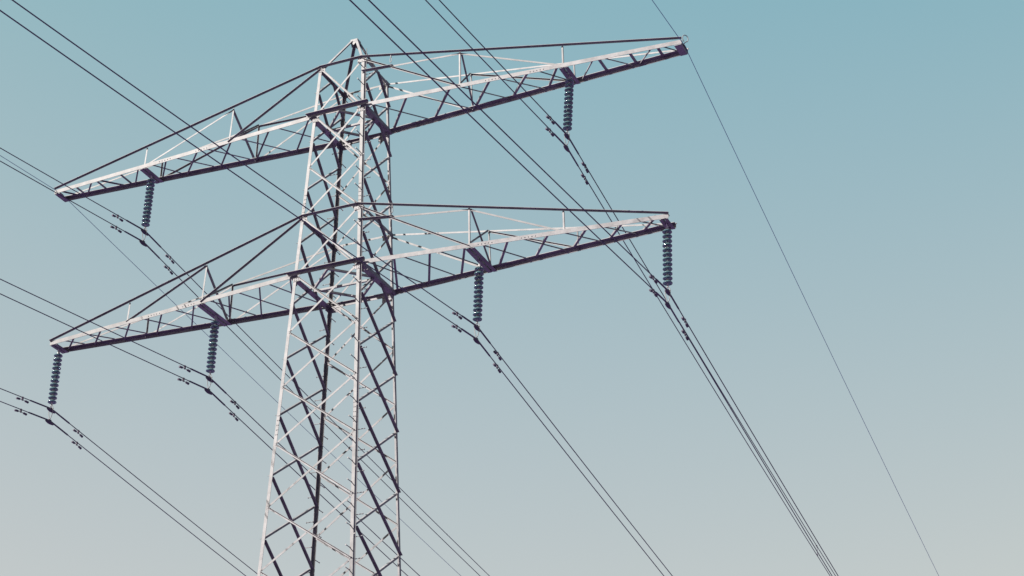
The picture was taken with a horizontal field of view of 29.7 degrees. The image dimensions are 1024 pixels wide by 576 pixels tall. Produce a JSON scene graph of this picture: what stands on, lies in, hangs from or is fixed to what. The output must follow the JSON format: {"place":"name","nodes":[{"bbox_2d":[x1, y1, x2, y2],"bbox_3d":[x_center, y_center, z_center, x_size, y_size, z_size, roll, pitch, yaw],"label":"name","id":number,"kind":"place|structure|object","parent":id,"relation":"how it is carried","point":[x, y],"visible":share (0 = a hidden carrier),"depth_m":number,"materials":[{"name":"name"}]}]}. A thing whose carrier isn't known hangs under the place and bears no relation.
{"place":"outdoors","nodes":[
{"label":"outdoors","id":0,"kind":"place"},
{"bbox_2d":[0,0,1023,575],"label":"sky","id":1,"kind":"structure","parent":0,"point":[879,143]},
{"label":"ground","id":2,"kind":"structure","parent":0,"visible":0},
{"bbox_2d":[49,35,688,575],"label":"transmission tower","id":3,"kind":"structure","parent":2,"relation":"on","point":[389,293],"depth_m":55.18,"materials":[{"name":"metal"}]},
{"bbox_2d":[45,348,62,424],"bbox_3d":[-13.702,2.903,57.840,0.300,2.524,0.300,10,-29,-19],"label":"insulator string","id":4,"kind":"object","parent":3,"relation":"hanging from","point":[55,376],"visible":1,"depth_m":57.82,"materials":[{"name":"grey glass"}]},
{"bbox_2d":[0,401,245,575],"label":"conductor","id":5,"kind":"object","parent":4,"relation":"hanging from","point":[59,428],"visible":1,"depth_m":58.92,"materials":[{"name":"metal"}]},
{"bbox_2d":[0,388,256,573],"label":"conductor","id":6,"kind":"object","parent":4,"relation":"hanging from","point":[64,419],"visible":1,"depth_m":59.23,"materials":[{"name":"metal"}]},
{"bbox_2d":[139,175,154,246],"bbox_3d":[-11.182,-2.438,59.327,0.262,2.524,0.386,-10,-29,22],"label":"insulator string","id":7,"kind":"object","parent":3,"relation":"hanging from","point":[148,200],"visible":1,"depth_m":59.30,"materials":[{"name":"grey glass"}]},
{"bbox_2d":[0,161,479,575],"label":"conductor","id":8,"kind":"object","parent":7,"relation":"hanging from","point":[120,231],"visible":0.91,"depth_m":60.12,"materials":[{"name":"metal"}]},
{"bbox_2d":[0,148,487,574],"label":"conductor","id":9,"kind":"object","parent":7,"relation":"hanging from","point":[167,255],"visible":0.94,"depth_m":60.29,"materials":[{"name":"metal"}]},
{"bbox_2d":[204,314,219,394],"bbox_3d":[-8.665,1.884,55.868,0.262,2.524,0.386,-10,-29,22],"label":"insulator string","id":10,"kind":"object","parent":3,"relation":"hanging from","point":[212,344],"visible":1,"depth_m":55.86,"materials":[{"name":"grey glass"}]},
{"bbox_2d":[0,293,407,575],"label":"conductor","id":11,"kind":"object","parent":10,"relation":"hanging from","point":[183,379],"visible":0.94,"depth_m":54.91,"materials":[{"name":"metal"}]},
{"bbox_2d":[0,279,419,575],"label":"conductor","id":12,"kind":"object","parent":10,"relation":"hanging from","point":[238,406],"visible":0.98,"depth_m":55.18,"materials":[{"name":"metal"}]},
{"bbox_2d":[0,155,460,575],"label":"earth wire","id":13,"kind":"object","parent":3,"relation":"attached to","point":[219,346],"visible":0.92,"depth_m":68.29,"materials":[{"name":"metal"}]},
{"bbox_2d":[473,260,483,344],"bbox_3d":[-0.927,0.349,52.824,0.262,2.524,0.386,-10,-29,22],"label":"insulator string","id":14,"kind":"object","parent":3,"relation":"hanging from","point":[478,292],"visible":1,"depth_m":52.81,"materials":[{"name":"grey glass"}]},
{"bbox_2d":[0,10,663,575],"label":"conductor","id":15,"kind":"object","parent":14,"relation":"hanging from","point":[460,330],"visible":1,"depth_m":46.07,"materials":[{"name":"metal"}]},
{"bbox_2d":[12,0,672,575],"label":"conductor","id":16,"kind":"object","parent":14,"relation":"hanging from","point":[460,316],"visible":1,"depth_m":46.64,"materials":[{"name":"metal"}]},
{"bbox_2d":[563,75,573,151],"bbox_3d":[1.577,-4.971,54.309,0.262,2.524,0.386,-8,-28,23],"label":"insulator string","id":17,"kind":"object","parent":3,"relation":"hanging from","point":[568,103],"visible":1,"depth_m":54.27,"materials":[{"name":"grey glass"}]},
{"bbox_2d":[425,0,829,575],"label":"conductor","id":18,"kind":"object","parent":17,"relation":"hanging from","point":[547,128],"visible":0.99,"depth_m":55.79,"materials":[{"name":"metal"}]},
{"bbox_2d":[439,0,835,575],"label":"conductor","id":19,"kind":"object","parent":17,"relation":"hanging from","point":[553,123],"visible":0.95,"depth_m":55.60,"materials":[{"name":"metal"}]},
{"bbox_2d":[662,223,672,308],"bbox_3d":[4.089,-0.627,50.842,0.262,2.524,0.386,-10,-29,22],"label":"insulator string","id":20,"kind":"object","parent":3,"relation":"hanging from","point":[667,256],"visible":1,"depth_m":50.83,"materials":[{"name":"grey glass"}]},
{"bbox_2d":[349,0,831,575],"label":"conductor","id":21,"kind":"object","parent":20,"relation":"hanging from","point":[599,238],"visible":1,"depth_m":46.25,"materials":[{"name":"metal"}]},
{"bbox_2d":[368,0,837,575],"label":"conductor","id":22,"kind":"object","parent":20,"relation":"hanging from","point":[612,236],"visible":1,"depth_m":47.39,"materials":[{"name":"metal"}]},
{"bbox_2d":[652,0,938,575],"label":"earth wire","id":23,"kind":"object","parent":3,"relation":"attached to","point":[786,260],"visible":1,"depth_m":62.27,"materials":[{"name":"metal"}]}
]}

